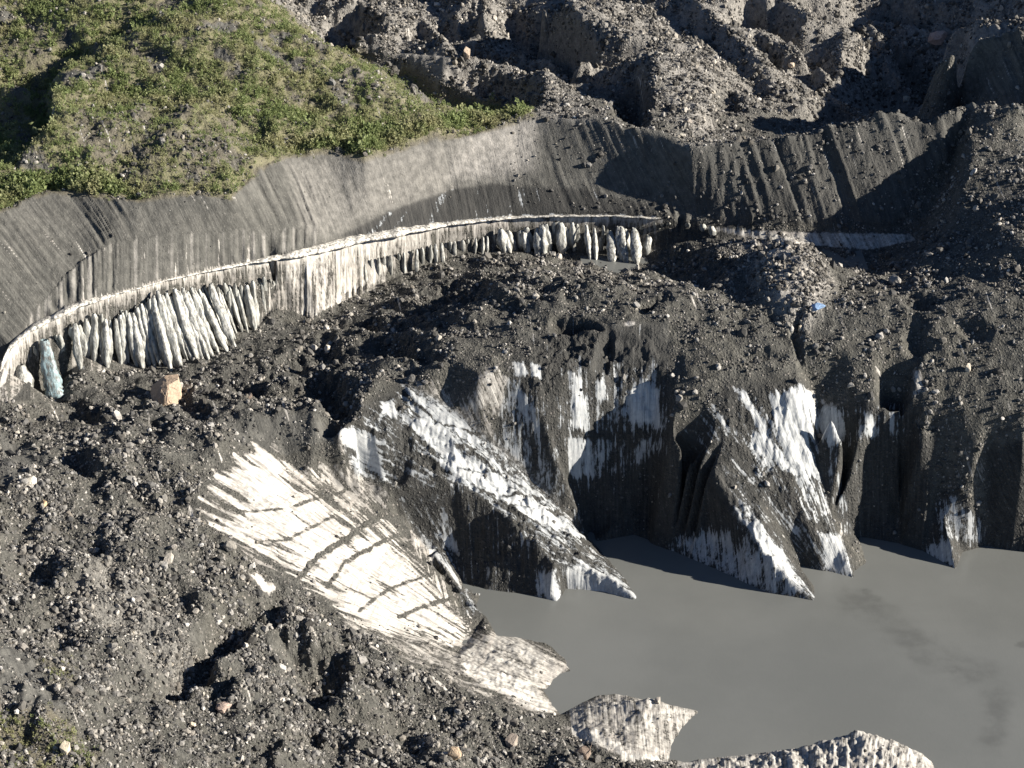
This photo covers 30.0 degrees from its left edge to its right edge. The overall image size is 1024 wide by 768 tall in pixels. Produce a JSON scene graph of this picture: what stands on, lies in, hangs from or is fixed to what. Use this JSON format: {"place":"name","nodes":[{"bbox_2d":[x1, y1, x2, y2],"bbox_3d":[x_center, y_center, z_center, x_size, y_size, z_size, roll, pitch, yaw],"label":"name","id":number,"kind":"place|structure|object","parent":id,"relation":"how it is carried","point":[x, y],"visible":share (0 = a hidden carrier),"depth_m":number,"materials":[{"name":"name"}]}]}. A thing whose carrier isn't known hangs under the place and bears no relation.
{"place":"outdoors","nodes":[
{"label":"outdoors","id":0,"kind":"place"},
{"bbox_2d":[0,0,532,209],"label":"hill","id":1,"kind":"structure","parent":0,"point":[64,41],"depth_m":557.22,"materials":[{"name":"plant"}]},
{"bbox_2d":[72,182,81,190],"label":"shrub","id":2,"kind":"object","parent":1,"relation":"on","point":[79,187],"visible":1,"depth_m":500.88,"materials":[{"name":"green plant"}]},
{"bbox_2d":[87,184,95,193],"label":"shrub","id":3,"kind":"object","parent":1,"relation":"on","point":[93,190],"visible":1,"depth_m":500.25,"materials":[{"name":"green plant"}]},
{"bbox_2d":[117,181,126,189],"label":"shrub","id":4,"kind":"object","parent":1,"relation":"on","point":[124,186],"visible":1,"depth_m":504.10,"materials":[{"name":"green plant"}]},
{"bbox_2d":[159,137,164,144],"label":"stone","id":5,"kind":"object","parent":1,"relation":"on","point":[161,139],"visible":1,"depth_m":518.76,"materials":[{"name":"stone"}]},
{"bbox_2d":[291,136,300,144],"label":"shrub","id":6,"kind":"object","parent":1,"relation":"on","point":[296,140],"visible":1,"depth_m":537.95,"materials":[{"name":"green plant"}]},
{"bbox_2d":[0,99,964,377],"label":"silt slope","id":7,"kind":"structure","parent":0,"point":[418,181],"depth_m":550.34,"materials":[{"name":"soil"}]},
{"bbox_2d":[0,0,1023,767],"bbox_3d":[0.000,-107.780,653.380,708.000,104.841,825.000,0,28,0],"label":"ground","id":8,"kind":"structure","parent":0,"point":[998,488],"depth_m":482.93,"materials":[{"name":"gravel"}]},
{"bbox_2d":[6,761,13,767],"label":"stone","id":9,"kind":"object","parent":8,"relation":"on","point":[9,763],"visible":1,"depth_m":337.20,"materials":[{"name":"stone"}]},
{"bbox_2d":[6,754,15,762],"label":"stone","id":10,"kind":"object","parent":8,"relation":"on","point":[12,758],"visible":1,"depth_m":338.50,"materials":[{"name":"stone"}]},
{"bbox_2d":[16,494,23,500],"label":"stone","id":11,"kind":"object","parent":8,"relation":"on","point":[20,497],"visible":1,"depth_m":419.34,"materials":[{"name":"stone"}]},
{"bbox_2d":[18,548,25,554],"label":"stone","id":12,"kind":"object","parent":8,"relation":"on","point":[22,551],"visible":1,"depth_m":403.73,"materials":[{"name":"stone"}]},
{"bbox_2d":[18,558,26,565],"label":"stone","id":13,"kind":"object","parent":8,"relation":"on","point":[22,561],"visible":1,"depth_m":400.51,"materials":[{"name":"stone"}]},
{"bbox_2d":[18,643,28,650],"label":"stone","id":14,"kind":"object","parent":8,"relation":"on","point":[23,646],"visible":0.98,"depth_m":372.99,"materials":[{"name":"stone"}]},
{"bbox_2d":[19,478,28,484],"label":"stone","id":15,"kind":"object","parent":8,"relation":"on","point":[24,480],"visible":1,"depth_m":423.54,"materials":[{"name":"stone"}]},
{"bbox_2d":[26,467,31,473],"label":"stone","id":16,"kind":"object","parent":8,"relation":"on","point":[28,469],"visible":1,"depth_m":428.20,"materials":[{"name":"stone"}]},
{"bbox_2d":[26,757,32,763],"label":"stone","id":17,"kind":"object","parent":8,"relation":"on","point":[30,760],"visible":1,"depth_m":339.62,"materials":[{"name":"stone"}]},
{"bbox_2d":[27,476,36,484],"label":"boulder","id":18,"kind":"object","parent":8,"relation":"on","point":[32,480],"visible":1,"depth_m":424.57,"materials":[{"name":"stone"}]},
{"bbox_2d":[30,558,37,562],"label":"stone","id":19,"kind":"object","parent":8,"relation":"on","point":[33,560],"visible":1,"depth_m":402.41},
{"bbox_2d":[40,525,51,532],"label":"stone","id":20,"kind":"object","parent":8,"relation":"on","point":[46,528],"visible":1,"depth_m":411.00,"materials":[{"name":"stone"}]},
{"bbox_2d":[53,683,60,691],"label":"stone","id":21,"kind":"object","parent":8,"relation":"on","point":[56,687],"visible":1,"depth_m":358.48,"materials":[{"name":"stone"}]},
{"bbox_2d":[59,740,70,754],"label":"boulder","id":22,"kind":"object","parent":8,"relation":"on","point":[64,747],"visible":1,"depth_m":342.67,"materials":[{"name":"stone"}]},
{"bbox_2d":[66,395,72,401],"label":"stone","id":23,"kind":"object","parent":8,"relation":"on","point":[69,398],"visible":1,"depth_m":478.25,"materials":[{"name":"stone"}]},
{"bbox_2d":[66,510,73,516],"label":"stone","id":24,"kind":"object","parent":8,"relation":"on","point":[68,513],"visible":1,"depth_m":418.52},
{"bbox_2d":[68,750,77,757],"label":"stone","id":25,"kind":"object","parent":8,"relation":"on","point":[73,754],"visible":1,"depth_m":342.68,"materials":[{"name":"stone"}]},
{"bbox_2d":[95,764,103,767],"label":"stone","id":26,"kind":"object","parent":8,"relation":"on","point":[99,766],"visible":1,"depth_m":343.10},
{"bbox_2d":[107,642,118,652],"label":"boulder","id":27,"kind":"object","parent":8,"relation":"on","point":[113,646],"visible":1,"depth_m":378.37,"materials":[{"name":"stone"}]},
{"bbox_2d":[110,510,116,515],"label":"stone","id":28,"kind":"object","parent":8,"relation":"on","point":[113,512],"visible":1,"depth_m":422.12,"materials":[{"name":"stone"}]},
{"bbox_2d":[112,410,121,419],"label":"stone","id":29,"kind":"object","parent":8,"relation":"on","point":[116,414],"visible":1,"depth_m":464.23,"materials":[{"name":"stone"}]},
{"bbox_2d":[117,515,128,521],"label":"stone","id":30,"kind":"object","parent":8,"relation":"on","point":[125,519],"visible":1,"depth_m":418.92,"materials":[{"name":"stone"}]},
{"bbox_2d":[127,642,134,650],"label":"stone","id":31,"kind":"object","parent":8,"relation":"on","point":[130,646],"visible":1,"depth_m":380.87,"materials":[{"name":"stone"}]},
{"bbox_2d":[135,596,142,600],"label":"stone","id":32,"kind":"object","parent":8,"relation":"on","point":[138,598],"visible":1,"depth_m":395.62,"materials":[{"name":"stone"}]},
{"bbox_2d":[146,592,153,598],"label":"stone","id":33,"kind":"object","parent":8,"relation":"on","point":[149,595],"visible":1,"depth_m":400.14,"materials":[{"name":"stone"}]},
{"bbox_2d":[151,605,159,610],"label":"stone","id":34,"kind":"object","parent":8,"relation":"on","point":[155,607],"visible":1,"depth_m":397.44,"materials":[{"name":"stone"}]},
{"bbox_2d":[161,561,167,568],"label":"stone","id":35,"kind":"object","parent":8,"relation":"on","point":[164,564],"visible":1,"depth_m":408.55,"materials":[{"name":"stone"}]},
{"bbox_2d":[150,374,181,406],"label":"boulder","id":36,"kind":"object","parent":8,"relation":"on","point":[166,390],"visible":0.77,"depth_m":476.77,"materials":[{"name":"stone"}]},
{"bbox_2d":[161,553,173,563],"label":"boulder","id":37,"kind":"object","parent":8,"relation":"on","point":[169,557],"visible":1,"depth_m":409.62,"materials":[{"name":"stone"}]},
{"bbox_2d":[168,544,177,549],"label":"boulder","id":38,"kind":"object","parent":8,"relation":"on","point":[173,546],"visible":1,"depth_m":413.15,"materials":[{"name":"stone"}]},
{"bbox_2d":[176,682,180,690],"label":"stone","id":39,"kind":"object","parent":8,"relation":"on","point":[178,687],"visible":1,"depth_m":388.13,"materials":[{"name":"stone"}]},
{"bbox_2d":[182,728,190,734],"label":"stone","id":40,"kind":"object","parent":8,"relation":"on","point":[187,730],"visible":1,"depth_m":368.38,"materials":[{"name":"stone"}]},
{"bbox_2d":[183,383,192,390],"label":"stone","id":41,"kind":"object","parent":8,"relation":"on","point":[189,386],"visible":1,"depth_m":481.44,"materials":[{"name":"stone"}]},
{"bbox_2d":[189,722,195,727],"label":"boulder","id":42,"kind":"object","parent":8,"relation":"on","point":[192,724],"visible":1,"depth_m":371.50,"materials":[{"name":"stone"}]},
{"bbox_2d":[198,398,206,405],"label":"stone","id":43,"kind":"object","parent":8,"relation":"on","point":[201,401],"visible":1,"depth_m":473.17,"materials":[{"name":"stone"}]},
{"bbox_2d":[216,701,231,713],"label":"boulder","id":44,"kind":"object","parent":8,"relation":"on","point":[221,707],"visible":1,"depth_m":378.99,"materials":[{"name":"stone"}]},
{"bbox_2d":[223,540,236,551],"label":"boulder","id":45,"kind":"object","parent":8,"relation":"on","point":[229,546],"visible":1,"depth_m":420.49,"materials":[{"name":"stone"}]},
{"bbox_2d":[238,755,244,761],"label":"stone","id":46,"kind":"object","parent":8,"relation":"on","point":[241,758],"visible":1,"depth_m":367.78,"materials":[{"name":"stone"}]},
{"bbox_2d":[248,560,256,568],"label":"stone","id":47,"kind":"object","parent":8,"relation":"on","point":[252,565],"visible":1,"depth_m":421.31,"materials":[{"name":"stone"}]},
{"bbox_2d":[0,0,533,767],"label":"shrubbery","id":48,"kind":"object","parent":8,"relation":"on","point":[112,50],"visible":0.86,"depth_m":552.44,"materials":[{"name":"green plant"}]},
{"bbox_2d":[270,655,278,663],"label":"stone","id":49,"kind":"object","parent":8,"relation":"on","point":[275,659],"visible":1,"depth_m":396.53,"materials":[{"name":"stone"}]},
{"bbox_2d":[279,663,285,670],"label":"stone","id":50,"kind":"object","parent":8,"relation":"on","point":[282,667],"visible":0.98,"depth_m":399.19,"materials":[{"name":"stone"}]},
{"bbox_2d":[282,706,289,714],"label":"stone","id":51,"kind":"object","parent":8,"relation":"on","point":[284,709],"visible":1,"depth_m":385.44,"materials":[{"name":"stone"}]},
{"bbox_2d":[292,753,300,760],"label":"stone","id":52,"kind":"object","parent":8,"relation":"on","point":[296,756],"visible":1,"depth_m":371.51,"materials":[{"name":"stone"}]},
{"bbox_2d":[295,615,303,620],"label":"stone","id":53,"kind":"object","parent":8,"relation":"on","point":[298,618],"visible":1,"depth_m":408.26,"materials":[{"name":"stone"}]},
{"bbox_2d":[305,619,314,626],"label":"stone","id":54,"kind":"object","parent":8,"relation":"on","point":[310,622],"visible":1,"depth_m":407.87,"materials":[{"name":"stone"}]},
{"bbox_2d":[324,345,329,353],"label":"boulder","id":55,"kind":"object","parent":8,"relation":"on","point":[327,348],"visible":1,"depth_m":504.70,"materials":[{"name":"stone"}]},
{"bbox_2d":[191,438,472,643],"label":"ice slope","id":56,"kind":"structure","parent":8,"relation":"on","point":[260,474],"depth_m":444.56,"materials":[{"name":"ice"}]},
{"bbox_2d":[343,762,351,767],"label":"stone","id":57,"kind":"object","parent":8,"relation":"on","point":[348,764],"visible":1,"depth_m":376.94,"materials":[{"name":"stone"}]},
{"bbox_2d":[350,39,355,45],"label":"boulder","id":58,"kind":"object","parent":8,"relation":"on","point":[352,42],"visible":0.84,"depth_m":729.05,"materials":[{"name":"stone"}]},
{"bbox_2d":[354,634,361,639],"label":"stone","id":59,"kind":"object","parent":8,"relation":"on","point":[357,636],"visible":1,"depth_m":415.76,"materials":[{"name":"stone"}]},
{"bbox_2d":[358,656,367,663],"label":"stone","id":60,"kind":"object","parent":8,"relation":"on","point":[361,660],"visible":1,"depth_m":407.43,"materials":[{"name":"stone"}]},
{"bbox_2d":[371,748,382,757],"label":"stone","id":61,"kind":"object","parent":8,"relation":"on","point":[377,752],"visible":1,"depth_m":382.81,"materials":[{"name":"stone"}]},
{"bbox_2d":[0,211,758,404],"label":"ice cliff","id":62,"kind":"structure","parent":8,"relation":"on","point":[174,321],"depth_m":517.00,"materials":[{"name":"ice"}]},
{"bbox_2d":[383,651,390,657],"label":"stone","id":63,"kind":"object","parent":8,"relation":"on","point":[386,654],"visible":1,"depth_m":413.06,"materials":[{"name":"stone"}]},
{"bbox_2d":[406,374,415,382],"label":"stone","id":64,"kind":"object","parent":8,"relation":"on","point":[411,378],"visible":1,"depth_m":474.85,"materials":[{"name":"stone"}]},
{"bbox_2d":[424,735,434,744],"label":"stone","id":65,"kind":"object","parent":8,"relation":"on","point":[429,739],"visible":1,"depth_m":388.70,"materials":[{"name":"stone"}]},
{"bbox_2d":[397,488,485,619],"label":"ice fin","id":66,"kind":"object","parent":8,"relation":"on","point":[429,517],"visible":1,"depth_m":466.45,"materials":[{"name":"ice"}]},
{"bbox_2d":[448,746,461,759],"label":"boulder","id":67,"kind":"object","parent":8,"relation":"on","point":[454,753],"visible":1,"depth_m":383.97,"materials":[{"name":"stone"}]},
{"bbox_2d":[454,709,461,714],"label":"stone","id":68,"kind":"object","parent":8,"relation":"on","point":[457,711],"visible":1,"depth_m":401.92,"materials":[{"name":"stone"}]},
{"bbox_2d":[456,730,462,737],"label":"stone","id":69,"kind":"object","parent":8,"relation":"on","point":[459,734],"visible":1,"depth_m":397.44,"materials":[{"name":"stone"}]},
{"bbox_2d":[456,704,463,710],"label":"stone","id":70,"kind":"object","parent":8,"relation":"on","point":[460,707],"visible":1,"depth_m":403.05,"materials":[{"name":"stone"}]},
{"bbox_2d":[463,47,469,58],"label":"boulder","id":71,"kind":"object","parent":8,"relation":"on","point":[466,53],"visible":1,"depth_m":670.67,"materials":[{"name":"stone"}]},
{"bbox_2d":[337,380,635,600],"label":"ice fin","id":72,"kind":"object","parent":8,"relation":"on","point":[449,438],"visible":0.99,"depth_m":466.39,"materials":[{"name":"ice"}]},
{"bbox_2d":[450,629,569,720],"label":"ice tongue","id":73,"kind":"object","parent":8,"relation":"on","point":[524,662],"visible":1,"depth_m":427.70,"materials":[{"name":"ice"}]},
{"bbox_2d":[507,751,514,758],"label":"stone","id":74,"kind":"object","parent":8,"relation":"on","point":[511,754],"visible":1,"depth_m":393.76,"materials":[{"name":"stone"}]},
{"bbox_2d":[505,733,517,747],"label":"boulder","id":75,"kind":"object","parent":8,"relation":"on","point":[511,739],"visible":1,"depth_m":398.37,"materials":[{"name":"stone"}]},
{"bbox_2d":[0,0,1023,767],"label":"rubble","id":76,"kind":"object","parent":8,"relation":"on","point":[72,622],"visible":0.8,"depth_m":477.63,"materials":[{"name":"stone"}]},
{"bbox_2d":[75,678,82,684],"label":"stone","id":77,"kind":"object","parent":76,"relation":"on","point":[79,681],"visible":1,"depth_m":363.12,"materials":[{"name":"stone"}]},
{"bbox_2d":[509,719,518,726],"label":"stone","id":78,"kind":"object","parent":8,"relation":"on","point":[513,722],"visible":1,"depth_m":402.95,"materials":[{"name":"stone"}]},
{"bbox_2d":[531,292,539,299],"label":"boulder","id":79,"kind":"object","parent":8,"relation":"on","point":[536,296],"visible":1,"depth_m":497.11,"materials":[{"name":"stone"}]},
{"bbox_2d":[555,253,561,259],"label":"stone","id":80,"kind":"object","parent":8,"relation":"on","point":[558,255],"visible":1,"depth_m":553.25,"materials":[{"name":"stone"}]},
{"bbox_2d":[565,754,572,761],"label":"stone","id":81,"kind":"object","parent":8,"relation":"on","point":[569,756],"visible":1,"depth_m":394.07,"materials":[{"name":"stone"}]},
{"bbox_2d":[566,758,574,765],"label":"stone","id":82,"kind":"object","parent":8,"relation":"on","point":[570,762],"visible":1,"depth_m":392.73,"materials":[{"name":"stone"}]},
{"bbox_2d":[574,744,591,759],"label":"boulder","id":83,"kind":"object","parent":8,"relation":"on","point":[585,751],"visible":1,"depth_m":397.16,"materials":[{"name":"stone"}]},
{"bbox_2d":[493,311,675,541],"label":"ice wall","id":84,"kind":"structure","parent":8,"relation":"on","point":[549,443],"depth_m":478.58,"materials":[{"name":"ice"}]},
{"bbox_2d":[593,755,600,762],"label":"stone","id":85,"kind":"object","parent":8,"relation":"on","point":[596,758],"visible":1,"depth_m":396.75,"materials":[{"name":"stone"}]},
{"bbox_2d":[562,694,697,763],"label":"ice fin","id":86,"kind":"object","parent":8,"relation":"on","point":[594,718],"visible":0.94,"depth_m":411.21,"materials":[{"name":"ice"}]},
{"bbox_2d":[654,697,659,703],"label":"stone","id":87,"kind":"object","parent":86,"relation":"on","point":[657,700],"visible":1,"depth_m":414.69,"materials":[{"name":"stone"}]},
{"bbox_2d":[633,301,639,307],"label":"stone","id":88,"kind":"object","parent":8,"relation":"on","point":[636,304],"visible":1,"depth_m":491.32,"materials":[{"name":"stone"}]},
{"bbox_2d":[655,418,813,599],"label":"ice fin","id":89,"kind":"object","parent":8,"relation":"on","point":[717,527],"visible":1,"depth_m":467.96,"materials":[{"name":"ice"}]},
{"bbox_2d":[758,251,764,256],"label":"stone","id":90,"kind":"object","parent":8,"relation":"on","point":[761,253],"visible":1,"depth_m":516.79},
{"bbox_2d":[692,376,857,577],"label":"ice fin","id":91,"kind":"object","parent":8,"relation":"on","point":[771,428],"visible":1,"depth_m":470.76,"materials":[{"name":"ice"}]},
{"bbox_2d":[788,62,794,67],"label":"boulder","id":92,"kind":"object","parent":8,"relation":"on","point":[791,65],"visible":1,"depth_m":666.17,"materials":[{"name":"stone"}]},
{"bbox_2d":[811,302,824,310],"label":"ice lump","id":93,"kind":"object","parent":8,"relation":"on","point":[816,306],"visible":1,"depth_m":487.98,"materials":[{"name":"ice"}]},
{"bbox_2d":[867,37,872,42],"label":"boulder","id":94,"kind":"object","parent":8,"relation":"on","point":[869,39],"visible":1,"depth_m":690.67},
{"bbox_2d":[818,394,935,549],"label":"ice wall","id":95,"kind":"structure","parent":8,"relation":"on","point":[896,468],"depth_m":476.37,"materials":[{"name":"ice"}]},
{"bbox_2d":[875,332,883,338],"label":"stone","id":96,"kind":"object","parent":8,"relation":"on","point":[879,335],"visible":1,"depth_m":482.37,"materials":[{"name":"stone"}]},
{"bbox_2d":[888,274,900,284],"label":"boulder","id":97,"kind":"object","parent":8,"relation":"on","point":[893,279],"visible":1,"depth_m":505.11,"materials":[{"name":"stone"}]},
{"bbox_2d":[903,96,909,101],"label":"boulder","id":98,"kind":"object","parent":8,"relation":"on","point":[906,98],"visible":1,"depth_m":677.58,"materials":[{"name":"stone"}]},
{"bbox_2d":[911,276,919,282],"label":"stone","id":99,"kind":"object","parent":8,"relation":"on","point":[914,279],"visible":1,"depth_m":502.20,"materials":[{"name":"stone"}]},
{"bbox_2d":[914,201,921,208],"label":"stone","id":100,"kind":"object","parent":8,"relation":"on","point":[918,204],"visible":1,"depth_m":549.63,"materials":[{"name":"stone"}]},
{"bbox_2d":[928,30,947,44],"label":"boulder","id":101,"kind":"object","parent":8,"relation":"on","point":[936,37],"visible":1,"depth_m":693.66,"materials":[{"name":"stone"}]},
{"bbox_2d":[923,487,989,568],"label":"ice fin","id":102,"kind":"object","parent":8,"relation":"on","point":[951,529],"visible":1,"depth_m":473.99,"materials":[{"name":"ice"}]},
{"bbox_2d":[965,363,970,371],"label":"boulder","id":103,"kind":"object","parent":8,"relation":"on","point":[968,367],"visible":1,"depth_m":474.26,"materials":[{"name":"stone"}]},
{"bbox_2d":[972,205,978,210],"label":"stone","id":104,"kind":"object","parent":8,"relation":"on","point":[975,208],"visible":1,"depth_m":527.56,"materials":[{"name":"stone"}]},
{"bbox_2d":[1014,265,1022,272],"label":"stone","id":105,"kind":"object","parent":8,"relation":"on","point":[1017,268],"visible":1,"depth_m":493.06,"materials":[{"name":"stone"}]},
{"bbox_2d":[580,256,648,272],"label":"pond","id":106,"kind":"structure","parent":0,"point":[617,266],"depth_m":551.97,"materials":[{"name":"liquid"}]},
{"bbox_2d":[462,532,1023,767],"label":"lake","id":107,"kind":"structure","parent":0,"point":[921,651],"depth_m":439.42,"materials":[{"name":"liquid"}]},
{"bbox_2d":[680,730,933,767],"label":"ice fin","id":108,"kind":"object","parent":107,"relation":"in","point":[832,754],"visible":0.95,"depth_m":399.84,"materials":[{"name":"ice"}]},
{"bbox_2d":[819,247,867,270],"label":"pond","id":109,"kind":"structure","parent":0,"point":[836,258],"depth_m":538.67,"materials":[{"name":"liquid"}]}
]}

